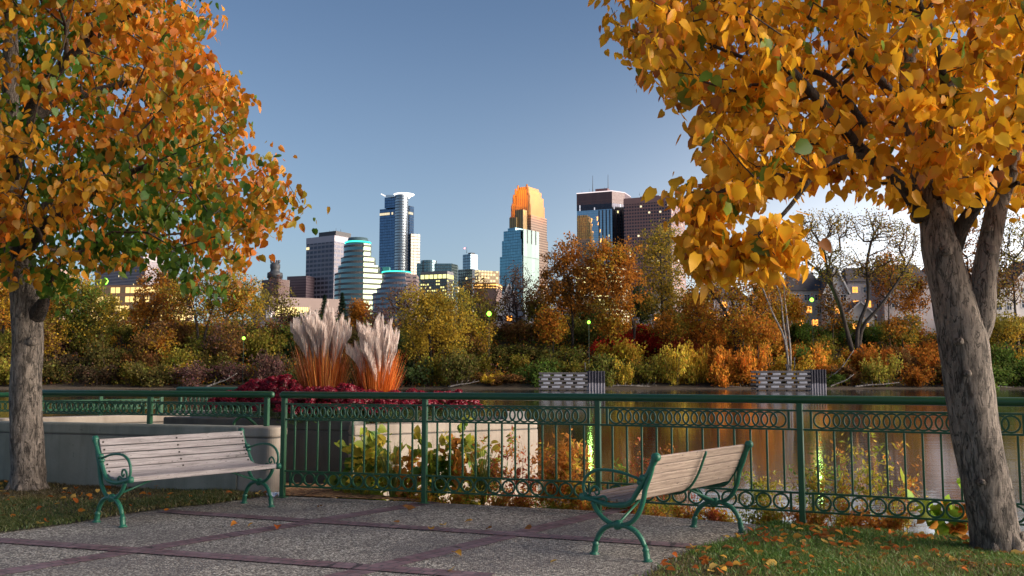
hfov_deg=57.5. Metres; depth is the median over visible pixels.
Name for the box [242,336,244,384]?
street lamp
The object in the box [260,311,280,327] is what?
townhouse
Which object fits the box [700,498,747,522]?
scrub
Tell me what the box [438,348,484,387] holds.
shrub
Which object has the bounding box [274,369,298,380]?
shrub
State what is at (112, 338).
shrub
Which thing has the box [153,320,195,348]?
shrub
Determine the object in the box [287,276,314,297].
office block
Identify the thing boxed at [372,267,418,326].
office block
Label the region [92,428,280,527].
park bench
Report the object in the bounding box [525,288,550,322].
townhouse
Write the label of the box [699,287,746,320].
townhouse
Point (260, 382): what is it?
chrysanthemum
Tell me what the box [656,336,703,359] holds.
shrub
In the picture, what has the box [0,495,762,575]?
paving
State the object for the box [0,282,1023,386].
undergrowth
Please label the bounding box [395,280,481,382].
cottonwood
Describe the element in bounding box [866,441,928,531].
river shrub
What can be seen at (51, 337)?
bush
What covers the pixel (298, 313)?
shrub
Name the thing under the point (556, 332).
maple
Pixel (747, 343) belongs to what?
shrub
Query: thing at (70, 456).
concrete wall
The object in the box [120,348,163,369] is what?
shrub
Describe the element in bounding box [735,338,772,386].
shrub
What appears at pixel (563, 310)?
townhouse
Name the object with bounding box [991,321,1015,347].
shrub
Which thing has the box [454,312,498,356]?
cottonwood
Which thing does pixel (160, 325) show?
shrub
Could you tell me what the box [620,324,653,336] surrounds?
shrub
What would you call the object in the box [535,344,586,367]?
shrub
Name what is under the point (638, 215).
office tower
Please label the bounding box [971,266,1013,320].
townhouse
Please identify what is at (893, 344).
shrub
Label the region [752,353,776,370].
shrub
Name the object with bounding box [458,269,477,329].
office block
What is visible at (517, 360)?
shrub
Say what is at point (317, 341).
plume grass
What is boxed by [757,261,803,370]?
birch
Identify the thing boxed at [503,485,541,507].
scrub
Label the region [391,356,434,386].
shrub
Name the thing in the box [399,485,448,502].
scrub
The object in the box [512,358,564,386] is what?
shrub
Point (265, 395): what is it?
railing
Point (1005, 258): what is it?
elm
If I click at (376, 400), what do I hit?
chrysanthemum
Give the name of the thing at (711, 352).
shrub
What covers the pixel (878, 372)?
shrub
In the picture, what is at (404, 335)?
shrub
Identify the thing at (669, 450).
river shrub
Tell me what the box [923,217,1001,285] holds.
elm
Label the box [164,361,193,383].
shrub
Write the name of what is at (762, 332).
maple
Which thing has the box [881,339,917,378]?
shrub
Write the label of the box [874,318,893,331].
shrub
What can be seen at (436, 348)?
shrub
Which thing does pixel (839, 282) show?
townhouse
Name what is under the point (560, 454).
river shrub
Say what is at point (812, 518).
scrub
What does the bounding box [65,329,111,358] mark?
shrub
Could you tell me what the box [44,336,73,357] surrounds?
shrub
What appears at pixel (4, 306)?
cottonwood
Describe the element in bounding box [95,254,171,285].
roof
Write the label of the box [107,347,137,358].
shrub
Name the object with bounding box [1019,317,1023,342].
shrub
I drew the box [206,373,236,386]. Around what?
driftwood
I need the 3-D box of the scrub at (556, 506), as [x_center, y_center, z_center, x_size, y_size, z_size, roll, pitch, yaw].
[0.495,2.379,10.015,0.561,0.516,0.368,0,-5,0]
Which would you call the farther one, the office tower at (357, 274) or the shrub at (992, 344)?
the office tower at (357, 274)
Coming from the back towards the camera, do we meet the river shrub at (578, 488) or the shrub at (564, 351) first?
the shrub at (564, 351)
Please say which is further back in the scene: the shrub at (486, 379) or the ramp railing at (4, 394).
the shrub at (486, 379)
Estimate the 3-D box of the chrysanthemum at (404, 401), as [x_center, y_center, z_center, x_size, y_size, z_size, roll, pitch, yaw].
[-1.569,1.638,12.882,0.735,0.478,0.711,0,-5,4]
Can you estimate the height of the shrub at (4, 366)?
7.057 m
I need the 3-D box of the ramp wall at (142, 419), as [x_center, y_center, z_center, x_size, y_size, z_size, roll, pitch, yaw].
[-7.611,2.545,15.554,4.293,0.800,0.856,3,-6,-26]
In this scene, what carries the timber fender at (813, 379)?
on the river water
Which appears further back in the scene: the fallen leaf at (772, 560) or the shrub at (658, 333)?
the shrub at (658, 333)
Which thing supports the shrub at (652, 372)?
on the ground at (657, 385)
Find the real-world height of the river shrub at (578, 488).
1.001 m
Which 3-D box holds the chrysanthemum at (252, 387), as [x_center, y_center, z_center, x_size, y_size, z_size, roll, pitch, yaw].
[-3.793,1.660,13.519,0.867,0.572,0.848,-1,-5,15]
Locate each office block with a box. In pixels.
[86,284,193,327]
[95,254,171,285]
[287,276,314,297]
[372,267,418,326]
[417,260,458,320]
[420,271,453,326]
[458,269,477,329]
[473,283,501,315]
[475,270,498,283]
[576,265,628,323]
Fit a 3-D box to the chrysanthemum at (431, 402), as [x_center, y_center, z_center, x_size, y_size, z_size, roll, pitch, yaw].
[-1.359,1.636,12.969,0.750,0.506,0.767,2,-6,-25]
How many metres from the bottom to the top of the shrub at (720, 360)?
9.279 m
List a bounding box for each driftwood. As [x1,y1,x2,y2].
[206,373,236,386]
[448,380,477,387]
[605,382,639,386]
[826,350,853,378]
[828,374,853,386]
[853,380,898,386]
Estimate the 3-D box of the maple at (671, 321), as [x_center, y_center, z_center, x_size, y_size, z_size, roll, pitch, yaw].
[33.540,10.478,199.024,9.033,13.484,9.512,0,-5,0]
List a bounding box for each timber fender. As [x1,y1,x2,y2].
[539,371,604,390]
[751,369,826,390]
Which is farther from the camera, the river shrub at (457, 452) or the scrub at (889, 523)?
the river shrub at (457, 452)
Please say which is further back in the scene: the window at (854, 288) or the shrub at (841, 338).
the window at (854, 288)
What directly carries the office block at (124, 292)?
on the ground at (657, 385)
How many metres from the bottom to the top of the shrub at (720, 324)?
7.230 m
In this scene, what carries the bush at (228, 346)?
on the ground at (657, 385)
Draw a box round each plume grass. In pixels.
[287,300,355,418]
[346,314,407,423]
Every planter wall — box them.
[163,416,363,483]
[348,419,537,507]
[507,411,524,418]
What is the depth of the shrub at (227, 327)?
217.46 m
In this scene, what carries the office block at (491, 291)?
on the ground at (657, 385)
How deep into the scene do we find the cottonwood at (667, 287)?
205.45 m
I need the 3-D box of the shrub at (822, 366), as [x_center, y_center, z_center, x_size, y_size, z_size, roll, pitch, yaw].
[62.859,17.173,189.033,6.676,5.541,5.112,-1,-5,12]
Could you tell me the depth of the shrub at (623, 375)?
183.29 m
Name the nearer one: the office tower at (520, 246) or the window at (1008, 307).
the window at (1008, 307)
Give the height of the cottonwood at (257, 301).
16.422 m
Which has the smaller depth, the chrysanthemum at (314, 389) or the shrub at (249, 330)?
the chrysanthemum at (314, 389)
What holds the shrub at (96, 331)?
on the ground at (657, 385)
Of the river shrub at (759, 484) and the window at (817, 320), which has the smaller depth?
the river shrub at (759, 484)
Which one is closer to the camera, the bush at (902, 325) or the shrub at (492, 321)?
the bush at (902, 325)
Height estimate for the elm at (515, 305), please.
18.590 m
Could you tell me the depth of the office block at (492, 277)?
1162.40 m
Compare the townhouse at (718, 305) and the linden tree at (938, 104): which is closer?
the linden tree at (938, 104)
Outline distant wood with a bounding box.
[0,303,631,334]
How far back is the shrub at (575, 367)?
184.96 m
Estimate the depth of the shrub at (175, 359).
189.81 m
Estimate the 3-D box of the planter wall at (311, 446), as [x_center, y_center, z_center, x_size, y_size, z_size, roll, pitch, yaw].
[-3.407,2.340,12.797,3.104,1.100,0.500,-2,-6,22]
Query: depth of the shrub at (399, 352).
199.38 m
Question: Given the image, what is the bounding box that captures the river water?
[0,389,1023,534]
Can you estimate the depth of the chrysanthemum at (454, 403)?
13.12 m
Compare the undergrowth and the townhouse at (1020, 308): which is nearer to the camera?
the undergrowth
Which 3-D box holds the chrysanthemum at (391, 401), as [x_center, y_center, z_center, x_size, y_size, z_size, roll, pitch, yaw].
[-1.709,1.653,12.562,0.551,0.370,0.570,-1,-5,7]
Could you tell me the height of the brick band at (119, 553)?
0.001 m
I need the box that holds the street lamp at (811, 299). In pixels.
[810,297,813,354]
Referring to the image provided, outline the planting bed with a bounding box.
[256,416,504,422]
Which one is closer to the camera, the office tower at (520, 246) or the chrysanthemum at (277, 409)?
the chrysanthemum at (277, 409)
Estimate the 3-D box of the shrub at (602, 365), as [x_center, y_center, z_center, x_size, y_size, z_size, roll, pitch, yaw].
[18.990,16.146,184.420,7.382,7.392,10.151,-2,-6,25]
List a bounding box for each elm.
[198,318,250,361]
[259,272,303,327]
[358,301,403,331]
[381,278,432,323]
[457,275,503,344]
[491,260,543,342]
[628,282,652,324]
[864,247,914,345]
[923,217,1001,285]
[974,246,1022,343]
[997,212,1023,362]
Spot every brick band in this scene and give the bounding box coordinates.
[0,501,439,574]
[0,538,494,575]
[160,510,703,547]
[324,508,628,575]
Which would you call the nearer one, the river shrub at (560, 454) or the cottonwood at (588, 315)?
the river shrub at (560, 454)
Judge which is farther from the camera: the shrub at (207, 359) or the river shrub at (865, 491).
the shrub at (207, 359)
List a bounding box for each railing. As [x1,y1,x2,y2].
[0,392,163,415]
[42,390,274,425]
[176,387,241,410]
[276,391,1023,525]
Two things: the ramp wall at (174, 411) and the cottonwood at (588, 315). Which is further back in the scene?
the cottonwood at (588, 315)
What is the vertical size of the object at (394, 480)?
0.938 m
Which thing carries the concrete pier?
on the ground at (657, 385)
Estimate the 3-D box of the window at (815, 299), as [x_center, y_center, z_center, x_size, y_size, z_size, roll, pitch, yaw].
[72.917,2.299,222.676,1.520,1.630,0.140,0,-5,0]
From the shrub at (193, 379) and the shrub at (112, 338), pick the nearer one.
the shrub at (193, 379)
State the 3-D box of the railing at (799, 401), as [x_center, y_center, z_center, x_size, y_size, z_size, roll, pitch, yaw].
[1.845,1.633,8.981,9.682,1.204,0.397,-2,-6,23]
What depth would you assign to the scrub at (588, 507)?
9.82 m
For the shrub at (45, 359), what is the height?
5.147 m
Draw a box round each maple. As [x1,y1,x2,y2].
[116,265,197,336]
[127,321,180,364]
[346,294,374,329]
[517,287,554,345]
[528,302,570,356]
[534,231,600,349]
[572,235,651,343]
[591,297,638,340]
[648,306,692,347]
[670,288,717,339]
[723,304,782,357]
[734,280,811,349]
[811,277,856,355]
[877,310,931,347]
[892,273,930,332]
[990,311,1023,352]
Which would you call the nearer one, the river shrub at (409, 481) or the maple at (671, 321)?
the river shrub at (409, 481)
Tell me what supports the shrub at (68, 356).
on the ground at (657, 385)
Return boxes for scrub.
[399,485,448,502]
[436,484,480,503]
[470,481,512,505]
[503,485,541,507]
[532,487,584,509]
[562,499,603,510]
[602,501,637,513]
[632,496,678,516]
[660,495,723,519]
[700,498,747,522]
[739,495,789,524]
[772,499,836,526]
[829,498,880,528]
[843,506,914,531]
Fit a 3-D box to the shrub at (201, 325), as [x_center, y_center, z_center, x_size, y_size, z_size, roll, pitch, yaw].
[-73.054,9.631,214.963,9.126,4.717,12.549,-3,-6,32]
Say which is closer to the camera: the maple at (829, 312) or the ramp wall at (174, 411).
the ramp wall at (174, 411)
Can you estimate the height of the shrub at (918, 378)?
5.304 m
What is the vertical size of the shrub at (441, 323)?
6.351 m
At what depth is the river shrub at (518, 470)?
10.23 m
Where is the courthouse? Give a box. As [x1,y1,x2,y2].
[261,260,289,296]
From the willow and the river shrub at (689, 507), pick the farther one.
the willow
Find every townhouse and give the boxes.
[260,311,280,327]
[493,284,524,333]
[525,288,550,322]
[553,293,570,318]
[632,292,671,327]
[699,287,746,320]
[785,273,820,331]
[817,268,850,336]
[840,301,876,338]
[841,262,881,325]
[878,259,931,335]
[922,268,971,333]
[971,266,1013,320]
[1004,261,1023,316]
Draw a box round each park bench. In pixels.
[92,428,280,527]
[579,440,752,562]
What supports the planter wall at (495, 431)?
on the ground at (657, 385)
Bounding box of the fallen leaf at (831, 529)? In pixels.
[829,527,837,533]
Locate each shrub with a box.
[0,329,11,359]
[0,352,43,385]
[42,358,86,384]
[43,355,58,366]
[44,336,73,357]
[49,351,96,373]
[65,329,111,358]
[65,363,122,385]
[82,335,136,378]
[85,325,102,335]
[86,332,119,346]
[104,323,139,335]
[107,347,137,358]
[108,360,151,386]
[119,321,156,344]
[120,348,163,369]
[123,360,179,386]
[143,320,182,326]
[147,349,178,363]
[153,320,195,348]
[157,342,206,380]
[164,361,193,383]
[168,360,218,386]
[176,321,212,333]
[181,326,217,347]
[184,336,220,363]
[190,350,234,381]
[201,323,236,359]
[207,361,252,384]
[209,320,242,329]
[220,364,259,380]
[224,321,257,345]
[239,327,287,358]
[243,321,263,332]
[247,348,286,379]
[247,351,294,371]
[258,325,289,343]
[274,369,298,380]
[275,310,308,323]
[279,338,303,360]
[292,358,336,372]
[318,310,343,322]
[323,427,391,497]
[334,424,401,500]
[340,341,363,376]
[346,329,358,343]
[384,323,416,330]
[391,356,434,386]
[391,443,430,501]
[394,334,413,365]
[398,328,413,343]
[409,414,474,501]
[412,334,448,361]
[414,347,451,385]
[422,316,457,333]
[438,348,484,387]
[439,432,500,504]
[447,335,495,362]
[455,311,501,334]
[465,350,494,381]
[469,331,506,343]
[471,369,526,385]
[471,426,520,503]
[480,370,502,384]
[482,344,525,366]
[490,436,544,507]
[493,320,528,335]
[494,353,533,374]
[499,316,540,342]
[506,342,557,360]
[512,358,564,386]
[529,314,571,340]
[532,429,582,506]
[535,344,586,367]
[546,439,603,509]
[553,357,593,383]
[556,345,586,359]
[559,312,584,336]
[568,317,611,346]
[577,318,624,334]
[579,458,636,512]
[587,351,623,386]
[589,336,640,359]
[595,336,648,367]
[597,333,626,343]
[608,353,633,384]
[616,434,676,514]
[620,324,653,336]
[620,354,662,383]
[624,328,645,346]
[624,329,657,359]
[637,332,677,355]
[645,326,676,338]
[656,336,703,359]
[656,342,695,385]
[656,371,705,383]
[658,433,713,518]
[673,329,701,342]
[678,337,708,385]
[690,316,718,335]
[693,325,727,350]
[695,343,744,378]
[700,367,737,382]
[706,344,736,387]
[711,315,741,343]
[717,368,770,386]
[728,334,767,355]
[729,458,790,519]
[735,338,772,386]
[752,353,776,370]
[766,353,815,382]
[772,342,808,356]
[776,341,831,368]
[781,343,814,381]
[781,447,841,520]
[785,317,819,344]
[797,335,841,359]
[805,440,867,526]
[807,325,838,336]
[809,345,850,368]
[813,361,837,374]
[818,330,852,346]
[824,316,870,335]
[826,363,872,385]
[826,372,849,386]
[831,429,896,525]
[840,319,884,347]
[840,342,895,378]
[841,345,879,361]
[858,352,903,386]
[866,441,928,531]
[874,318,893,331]
[877,327,917,349]
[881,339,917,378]
[894,339,937,357]
[899,362,936,386]
[900,467,967,536]
[907,328,927,339]
[911,346,940,376]
[917,338,937,347]
[924,362,942,383]
[989,337,1007,349]
[990,342,1016,372]
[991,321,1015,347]
[992,362,1018,388]
[1003,342,1023,366]
[1003,357,1023,386]
[1012,344,1023,367]
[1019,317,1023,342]
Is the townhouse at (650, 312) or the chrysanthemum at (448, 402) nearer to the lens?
the chrysanthemum at (448, 402)
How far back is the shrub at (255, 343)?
200.47 m
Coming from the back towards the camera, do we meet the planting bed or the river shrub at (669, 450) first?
the planting bed
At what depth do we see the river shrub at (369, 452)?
10.98 m
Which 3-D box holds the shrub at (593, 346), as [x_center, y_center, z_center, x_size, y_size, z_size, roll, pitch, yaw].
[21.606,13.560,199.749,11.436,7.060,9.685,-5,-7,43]
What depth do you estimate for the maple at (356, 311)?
224.56 m
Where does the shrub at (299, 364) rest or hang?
on the ground at (657, 385)
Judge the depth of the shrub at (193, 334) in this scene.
206.85 m
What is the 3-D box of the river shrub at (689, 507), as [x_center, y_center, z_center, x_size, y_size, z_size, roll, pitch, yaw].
[1.738,1.986,9.469,0.620,1.047,0.394,-2,-6,20]
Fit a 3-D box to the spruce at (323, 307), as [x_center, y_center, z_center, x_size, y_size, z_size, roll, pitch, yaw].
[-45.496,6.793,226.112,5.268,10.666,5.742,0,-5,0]
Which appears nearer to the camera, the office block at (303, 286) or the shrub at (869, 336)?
the shrub at (869, 336)
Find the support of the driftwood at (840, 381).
on the ground at (657, 385)
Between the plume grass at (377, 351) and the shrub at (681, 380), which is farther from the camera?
the shrub at (681, 380)
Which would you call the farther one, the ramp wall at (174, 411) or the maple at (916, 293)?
the maple at (916, 293)
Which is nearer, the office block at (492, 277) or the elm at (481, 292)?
the elm at (481, 292)
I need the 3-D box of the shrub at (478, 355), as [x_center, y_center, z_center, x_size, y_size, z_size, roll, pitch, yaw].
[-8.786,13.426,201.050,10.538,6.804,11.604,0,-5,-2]
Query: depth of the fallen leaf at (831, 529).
8.14 m
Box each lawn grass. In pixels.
[0,480,275,531]
[633,518,1023,575]
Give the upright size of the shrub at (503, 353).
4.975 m
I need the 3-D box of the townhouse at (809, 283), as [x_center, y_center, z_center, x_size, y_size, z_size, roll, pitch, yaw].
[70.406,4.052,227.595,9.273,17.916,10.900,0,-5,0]
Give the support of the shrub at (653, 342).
on the ground at (657, 385)
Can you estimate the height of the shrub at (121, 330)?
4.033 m
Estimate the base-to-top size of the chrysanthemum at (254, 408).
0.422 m
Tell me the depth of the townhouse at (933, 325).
222.23 m
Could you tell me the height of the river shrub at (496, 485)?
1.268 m
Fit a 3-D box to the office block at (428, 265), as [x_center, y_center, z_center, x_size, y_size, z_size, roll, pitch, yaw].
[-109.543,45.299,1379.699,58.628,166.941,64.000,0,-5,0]
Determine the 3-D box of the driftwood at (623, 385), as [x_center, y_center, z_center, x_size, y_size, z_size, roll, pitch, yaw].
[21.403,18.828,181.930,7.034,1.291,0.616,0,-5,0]
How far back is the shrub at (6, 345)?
197.99 m
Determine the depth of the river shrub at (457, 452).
10.60 m
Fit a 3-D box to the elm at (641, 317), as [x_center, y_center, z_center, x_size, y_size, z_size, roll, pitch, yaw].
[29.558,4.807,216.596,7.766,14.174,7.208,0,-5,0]
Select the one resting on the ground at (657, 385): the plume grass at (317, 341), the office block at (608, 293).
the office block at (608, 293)
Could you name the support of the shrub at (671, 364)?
on the ground at (657, 385)
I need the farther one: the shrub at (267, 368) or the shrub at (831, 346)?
the shrub at (831, 346)
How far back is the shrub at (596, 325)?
216.36 m
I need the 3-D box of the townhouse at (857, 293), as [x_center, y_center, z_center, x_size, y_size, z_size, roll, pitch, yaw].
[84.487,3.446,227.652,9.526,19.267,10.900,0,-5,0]
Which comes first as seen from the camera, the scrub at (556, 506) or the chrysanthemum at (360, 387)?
the scrub at (556, 506)
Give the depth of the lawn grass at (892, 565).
6.96 m
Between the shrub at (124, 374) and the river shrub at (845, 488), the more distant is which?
the shrub at (124, 374)
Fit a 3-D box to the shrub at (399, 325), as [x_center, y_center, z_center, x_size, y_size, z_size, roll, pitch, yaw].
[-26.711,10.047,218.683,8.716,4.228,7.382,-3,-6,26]
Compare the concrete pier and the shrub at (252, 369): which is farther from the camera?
the shrub at (252, 369)
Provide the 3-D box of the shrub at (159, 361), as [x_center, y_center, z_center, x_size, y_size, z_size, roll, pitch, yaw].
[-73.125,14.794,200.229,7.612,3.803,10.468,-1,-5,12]
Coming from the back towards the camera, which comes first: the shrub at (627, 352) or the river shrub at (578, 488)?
the shrub at (627, 352)
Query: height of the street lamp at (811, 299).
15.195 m
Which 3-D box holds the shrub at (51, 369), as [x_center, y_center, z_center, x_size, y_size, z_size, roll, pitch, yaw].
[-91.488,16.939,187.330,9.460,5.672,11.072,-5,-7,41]
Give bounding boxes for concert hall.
[251,297,339,320]
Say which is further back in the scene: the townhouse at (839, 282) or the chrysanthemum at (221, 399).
the townhouse at (839, 282)
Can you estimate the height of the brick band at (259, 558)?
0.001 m
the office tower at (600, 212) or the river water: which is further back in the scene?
the office tower at (600, 212)
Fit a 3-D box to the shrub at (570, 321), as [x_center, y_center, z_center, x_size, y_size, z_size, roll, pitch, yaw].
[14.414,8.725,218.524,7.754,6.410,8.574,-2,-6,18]
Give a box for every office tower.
[306,230,350,298]
[334,237,382,327]
[379,192,419,274]
[463,248,477,269]
[500,228,538,308]
[509,184,547,296]
[576,176,630,264]
[623,193,685,323]
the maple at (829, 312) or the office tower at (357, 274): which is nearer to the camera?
the maple at (829, 312)
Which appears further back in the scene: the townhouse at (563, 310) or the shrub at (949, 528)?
the townhouse at (563, 310)
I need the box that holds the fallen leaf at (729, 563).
[725,561,732,565]
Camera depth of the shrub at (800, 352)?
189.31 m
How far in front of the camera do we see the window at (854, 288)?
222.84 m
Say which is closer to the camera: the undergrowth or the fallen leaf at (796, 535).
the fallen leaf at (796, 535)
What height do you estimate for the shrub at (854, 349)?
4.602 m
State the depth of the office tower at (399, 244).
1521.38 m
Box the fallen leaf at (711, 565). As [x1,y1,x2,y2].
[709,562,717,569]
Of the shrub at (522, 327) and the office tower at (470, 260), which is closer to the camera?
the shrub at (522, 327)
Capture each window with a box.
[804,294,809,300]
[811,319,818,325]
[814,294,820,300]
[840,294,846,300]
[852,286,857,292]
[1006,303,1011,309]
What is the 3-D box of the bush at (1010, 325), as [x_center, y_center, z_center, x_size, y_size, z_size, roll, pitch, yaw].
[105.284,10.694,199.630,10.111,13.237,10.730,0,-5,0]
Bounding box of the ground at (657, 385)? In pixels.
[0,335,1023,497]
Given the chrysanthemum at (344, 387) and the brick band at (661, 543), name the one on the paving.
the brick band at (661, 543)
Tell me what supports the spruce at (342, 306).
on the ground at (657, 385)
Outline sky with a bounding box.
[0,0,1023,325]
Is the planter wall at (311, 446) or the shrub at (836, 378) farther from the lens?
the shrub at (836, 378)
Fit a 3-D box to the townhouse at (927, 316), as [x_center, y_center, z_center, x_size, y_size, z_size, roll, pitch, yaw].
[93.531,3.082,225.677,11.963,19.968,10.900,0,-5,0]
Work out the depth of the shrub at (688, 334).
208.96 m
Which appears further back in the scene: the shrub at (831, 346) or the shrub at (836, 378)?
the shrub at (831, 346)
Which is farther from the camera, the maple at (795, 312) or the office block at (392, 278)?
the office block at (392, 278)
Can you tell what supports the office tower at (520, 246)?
on the ground at (657, 385)
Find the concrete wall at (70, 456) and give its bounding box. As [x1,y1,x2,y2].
[0,421,242,489]
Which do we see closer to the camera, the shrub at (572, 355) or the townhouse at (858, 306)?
the shrub at (572, 355)
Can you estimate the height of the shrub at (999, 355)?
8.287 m
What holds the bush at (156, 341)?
on the ground at (657, 385)
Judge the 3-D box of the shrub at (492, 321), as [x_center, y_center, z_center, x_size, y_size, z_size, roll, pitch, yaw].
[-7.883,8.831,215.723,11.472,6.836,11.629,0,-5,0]
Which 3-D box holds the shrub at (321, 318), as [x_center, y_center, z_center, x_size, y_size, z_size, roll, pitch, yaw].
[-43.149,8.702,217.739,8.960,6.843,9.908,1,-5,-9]
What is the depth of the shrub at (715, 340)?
201.38 m
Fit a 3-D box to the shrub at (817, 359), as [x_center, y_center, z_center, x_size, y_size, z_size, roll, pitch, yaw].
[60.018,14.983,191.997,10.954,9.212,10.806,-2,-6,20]
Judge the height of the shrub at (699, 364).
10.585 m
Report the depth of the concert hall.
635.06 m
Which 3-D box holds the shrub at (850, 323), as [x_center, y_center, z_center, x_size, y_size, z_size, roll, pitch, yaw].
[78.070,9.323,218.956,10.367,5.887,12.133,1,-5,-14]
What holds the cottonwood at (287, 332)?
on the ground at (657, 385)
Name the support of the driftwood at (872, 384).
on the ground at (657, 385)
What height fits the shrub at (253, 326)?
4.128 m
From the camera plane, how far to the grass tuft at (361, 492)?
10.81 m
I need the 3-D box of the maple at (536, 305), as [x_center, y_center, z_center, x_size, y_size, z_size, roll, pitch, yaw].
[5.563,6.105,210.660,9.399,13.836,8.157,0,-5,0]
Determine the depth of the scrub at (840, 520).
8.66 m
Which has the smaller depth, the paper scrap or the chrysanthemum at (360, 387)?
the paper scrap
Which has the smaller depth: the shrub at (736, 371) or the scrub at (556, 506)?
the scrub at (556, 506)
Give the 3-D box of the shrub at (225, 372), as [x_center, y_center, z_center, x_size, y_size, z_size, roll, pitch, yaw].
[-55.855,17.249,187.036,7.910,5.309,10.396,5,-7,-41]
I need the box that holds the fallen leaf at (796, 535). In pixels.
[793,533,801,538]
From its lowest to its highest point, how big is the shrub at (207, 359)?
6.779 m
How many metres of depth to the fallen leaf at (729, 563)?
6.68 m
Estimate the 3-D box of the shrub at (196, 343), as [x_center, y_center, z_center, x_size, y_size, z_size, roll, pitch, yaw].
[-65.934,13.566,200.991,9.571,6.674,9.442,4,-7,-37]
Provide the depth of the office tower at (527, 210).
1484.76 m
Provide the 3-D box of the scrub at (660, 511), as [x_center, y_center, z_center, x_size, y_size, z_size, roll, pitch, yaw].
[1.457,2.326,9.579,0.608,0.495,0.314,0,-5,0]
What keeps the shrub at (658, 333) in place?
on the ground at (657, 385)
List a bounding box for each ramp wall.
[0,414,189,423]
[173,410,303,416]
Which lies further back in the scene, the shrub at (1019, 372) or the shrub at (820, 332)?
the shrub at (820, 332)
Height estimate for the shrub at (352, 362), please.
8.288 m
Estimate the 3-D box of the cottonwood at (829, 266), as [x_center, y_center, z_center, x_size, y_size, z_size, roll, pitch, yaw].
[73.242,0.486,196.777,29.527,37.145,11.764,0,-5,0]
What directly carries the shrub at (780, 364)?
on the ground at (657, 385)
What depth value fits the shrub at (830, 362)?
191.13 m
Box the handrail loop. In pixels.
[232,417,257,424]
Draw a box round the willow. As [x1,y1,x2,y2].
[45,273,131,342]
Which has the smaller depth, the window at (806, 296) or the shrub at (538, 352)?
the shrub at (538, 352)
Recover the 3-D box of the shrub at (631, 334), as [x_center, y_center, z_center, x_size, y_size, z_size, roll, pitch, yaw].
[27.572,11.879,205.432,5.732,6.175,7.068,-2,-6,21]
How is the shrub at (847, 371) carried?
on the ground at (657, 385)
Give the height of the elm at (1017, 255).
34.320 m
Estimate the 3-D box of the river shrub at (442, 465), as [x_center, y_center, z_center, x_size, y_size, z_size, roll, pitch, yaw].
[-0.776,2.181,10.723,0.800,1.461,0.494,0,-5,0]
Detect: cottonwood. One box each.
[0,263,10,353]
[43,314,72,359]
[45,273,82,323]
[153,265,265,355]
[213,283,272,356]
[262,313,304,354]
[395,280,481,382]
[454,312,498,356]
[567,295,607,323]
[633,218,688,337]
[665,285,712,325]
[682,268,792,360]
[800,203,923,373]
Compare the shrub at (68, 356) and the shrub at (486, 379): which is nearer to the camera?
the shrub at (486, 379)
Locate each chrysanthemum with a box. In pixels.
[203,390,252,417]
[225,383,272,417]
[237,378,289,417]
[252,374,302,416]
[252,394,289,418]
[271,383,326,417]
[273,398,316,424]
[287,385,352,422]
[309,383,370,424]
[335,384,377,422]
[346,389,389,423]
[369,399,404,423]
[380,389,421,419]
[394,388,443,420]
[420,391,467,420]
[436,389,482,419]
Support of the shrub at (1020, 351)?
on the ground at (657, 385)
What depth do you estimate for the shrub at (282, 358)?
195.07 m
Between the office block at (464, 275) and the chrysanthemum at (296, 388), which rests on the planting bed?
the chrysanthemum at (296, 388)
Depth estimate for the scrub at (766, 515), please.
9.00 m
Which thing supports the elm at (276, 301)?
on the ground at (657, 385)
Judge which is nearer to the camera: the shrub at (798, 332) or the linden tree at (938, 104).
the linden tree at (938, 104)
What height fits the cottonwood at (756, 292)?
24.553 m
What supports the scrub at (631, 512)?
on the ground at (657, 385)
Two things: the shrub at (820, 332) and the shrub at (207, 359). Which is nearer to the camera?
the shrub at (207, 359)
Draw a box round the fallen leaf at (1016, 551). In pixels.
[1010,549,1020,553]
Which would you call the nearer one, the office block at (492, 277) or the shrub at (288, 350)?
the shrub at (288, 350)
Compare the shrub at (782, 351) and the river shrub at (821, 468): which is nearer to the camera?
the river shrub at (821, 468)
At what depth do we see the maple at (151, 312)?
206.20 m
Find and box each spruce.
[319,294,326,319]
[335,292,350,329]
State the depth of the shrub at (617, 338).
209.03 m
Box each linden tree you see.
[0,0,329,490]
[588,0,1023,554]
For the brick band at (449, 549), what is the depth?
7.63 m
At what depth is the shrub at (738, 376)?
182.02 m
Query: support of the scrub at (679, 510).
on the ground at (657, 385)
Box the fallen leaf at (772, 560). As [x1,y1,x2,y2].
[766,559,776,565]
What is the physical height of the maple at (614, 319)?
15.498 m
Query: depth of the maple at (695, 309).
202.41 m
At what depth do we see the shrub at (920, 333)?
213.81 m
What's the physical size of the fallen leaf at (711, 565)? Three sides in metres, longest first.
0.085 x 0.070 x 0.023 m
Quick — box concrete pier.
[237,425,280,493]
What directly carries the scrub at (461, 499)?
on the ground at (657, 385)
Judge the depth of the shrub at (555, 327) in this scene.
211.73 m
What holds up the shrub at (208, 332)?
on the ground at (657, 385)
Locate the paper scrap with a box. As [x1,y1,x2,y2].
[266,492,278,496]
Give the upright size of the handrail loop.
0.192 m
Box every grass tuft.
[341,478,379,499]
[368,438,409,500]
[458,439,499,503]

